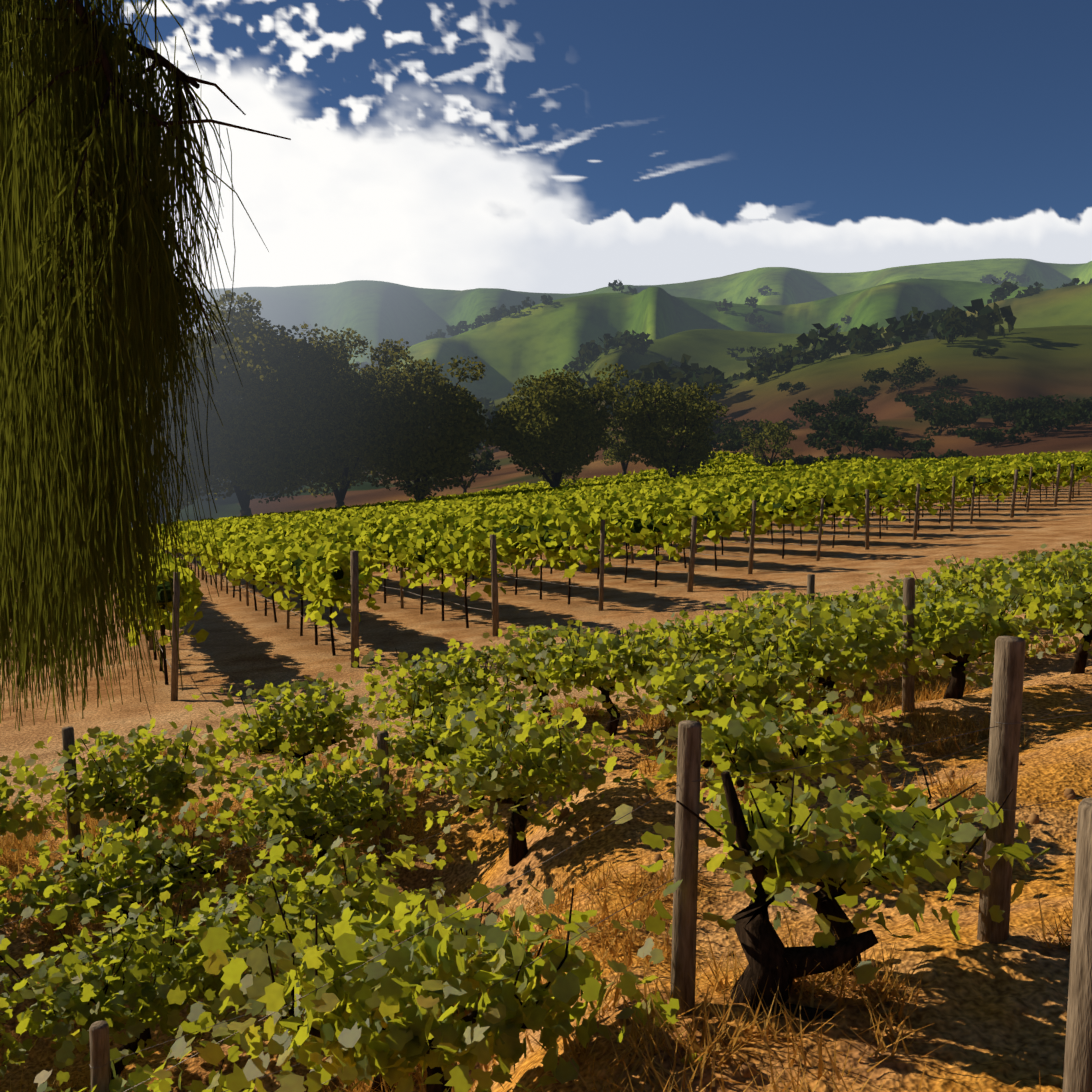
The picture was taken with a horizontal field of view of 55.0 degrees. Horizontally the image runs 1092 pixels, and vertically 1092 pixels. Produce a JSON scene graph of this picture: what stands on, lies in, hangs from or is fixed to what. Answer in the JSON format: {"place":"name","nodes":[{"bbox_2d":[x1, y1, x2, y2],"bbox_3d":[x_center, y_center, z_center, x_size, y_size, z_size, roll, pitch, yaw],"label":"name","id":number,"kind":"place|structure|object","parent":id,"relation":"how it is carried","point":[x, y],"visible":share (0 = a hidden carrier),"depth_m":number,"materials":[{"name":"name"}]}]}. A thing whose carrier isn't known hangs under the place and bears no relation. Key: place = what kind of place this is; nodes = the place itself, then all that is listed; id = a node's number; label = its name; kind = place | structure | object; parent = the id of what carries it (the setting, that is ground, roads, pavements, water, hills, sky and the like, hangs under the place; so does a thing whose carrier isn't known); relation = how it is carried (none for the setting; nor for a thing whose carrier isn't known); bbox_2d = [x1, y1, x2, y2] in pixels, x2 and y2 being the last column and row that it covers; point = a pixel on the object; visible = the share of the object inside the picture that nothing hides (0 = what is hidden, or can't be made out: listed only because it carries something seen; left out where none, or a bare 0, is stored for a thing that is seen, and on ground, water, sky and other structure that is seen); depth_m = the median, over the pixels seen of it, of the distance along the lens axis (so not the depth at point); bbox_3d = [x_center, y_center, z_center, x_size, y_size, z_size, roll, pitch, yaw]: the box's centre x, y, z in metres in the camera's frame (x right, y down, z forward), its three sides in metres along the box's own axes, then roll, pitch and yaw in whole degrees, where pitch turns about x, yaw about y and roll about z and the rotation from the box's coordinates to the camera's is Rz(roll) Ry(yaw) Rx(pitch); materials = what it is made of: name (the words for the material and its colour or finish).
{"place":"outdoors","nodes":[
{"label":"outdoors","id":0,"kind":"place"},
{"bbox_2d":[0,258,1091,1091],"bbox_3d":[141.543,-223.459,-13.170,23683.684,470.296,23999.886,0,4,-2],"label":"ground","id":1,"kind":"structure","parent":0,"point":[996,1014],"depth_m":19.03,"materials":[{"name":"brown soil"}]},
{"bbox_2d":[0,0,290,730],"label":"weeping tree","id":2,"kind":"object","parent":1,"relation":"on","point":[78,428],"depth_m":2.61,"materials":[{"name":"green plant"}]},
{"bbox_2d":[0,635,1091,1091],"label":"dry grass","id":3,"kind":"structure","parent":1,"relation":"on","point":[922,691],"depth_m":6.00,"materials":[{"name":"plant"}]},
{"bbox_2d":[0,541,1091,1091],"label":"vine","id":4,"kind":"object","parent":1,"relation":"on","point":[408,993],"depth_m":7.71,"materials":[{"name":"green plant"}]},
{"bbox_2d":[62,574,1091,1091],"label":"posts","id":5,"kind":"object","parent":1,"relation":"on","point":[1006,714],"visible":0.71,"depth_m":4.52,"materials":[{"name":"brown wood"}]},
{"bbox_2d":[0,552,1091,1091],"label":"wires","id":6,"kind":"object","parent":5,"relation":"attached to","point":[536,866],"visible":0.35,"depth_m":4.85,"materials":[{"name":"grey metal"}]},
{"bbox_2d":[77,669,1088,1091],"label":"clods","id":7,"kind":"object","parent":1,"relation":"on","point":[745,1069],"visible":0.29,"depth_m":7.17,"materials":[{"name":"brown soil"}]},
{"bbox_2d":[114,453,1091,684],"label":"vine","id":8,"kind":"object","parent":1,"relation":"on","point":[307,543],"depth_m":28.03,"materials":[{"name":"green plant"}]},
{"bbox_2d":[131,347,1090,525],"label":"tree trunks","id":9,"kind":"object","parent":1,"relation":"on","point":[243,497],"visible":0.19,"depth_m":120.01,"materials":[{"name":"brown wood"}]},
{"bbox_2d":[124,290,500,524],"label":"oak leaves","id":10,"kind":"object","parent":9,"relation":"attached to","point":[294,414],"visible":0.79,"depth_m":109.67,"materials":[{"name":"green plant"}]},
{"bbox_2d":[481,363,796,486],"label":"oak leaves","id":11,"kind":"object","parent":9,"relation":"attached to","point":[574,420],"visible":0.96,"depth_m":116.04,"materials":[{"name":"green plant"}]},
{"bbox_2d":[131,337,1091,523],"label":"shrub leaves","id":12,"kind":"object","parent":1,"relation":"on","point":[1025,413],"visible":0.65,"depth_m":204.70,"materials":[{"name":"green plant"}]},
{"bbox_2d":[132,450,1091,569],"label":"vine leaves","id":13,"kind":"object","parent":1,"relation":"on","point":[642,483],"visible":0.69,"depth_m":60.14,"materials":[{"name":"green plant"}]},
{"bbox_2d":[149,464,1090,700],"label":"posts","id":14,"kind":"object","parent":1,"relation":"on","point":[354,567],"visible":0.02,"depth_m":24.70,"materials":[{"name":"brown wood"}]},
{"bbox_2d":[145,473,1074,666],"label":"drip lines","id":15,"kind":"object","parent":14,"relation":"attached to","point":[685,552],"visible":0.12,"depth_m":34.09,"materials":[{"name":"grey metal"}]},
{"bbox_2d":[353,271,1091,471],"bbox_3d":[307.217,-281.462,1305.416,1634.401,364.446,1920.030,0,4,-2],"label":"hill trees","id":16,"kind":"object","parent":1,"relation":"on","point":[952,323],"visible":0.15,"depth_m":412.95,"materials":[{"name":"green plant"}]},
{"bbox_2d":[2,0,1091,226],"label":"sky","id":17,"kind":"structure","parent":0,"point":[823,112],"materials":[{"name":"blue"}]},
{"bbox_2d":[3,0,1091,293],"bbox_3d":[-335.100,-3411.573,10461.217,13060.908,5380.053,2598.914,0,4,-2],"label":"cloud","id":18,"kind":"structure","parent":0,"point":[399,200],"depth_m":11200.56,"materials":[{"name":"white"}]}
]}

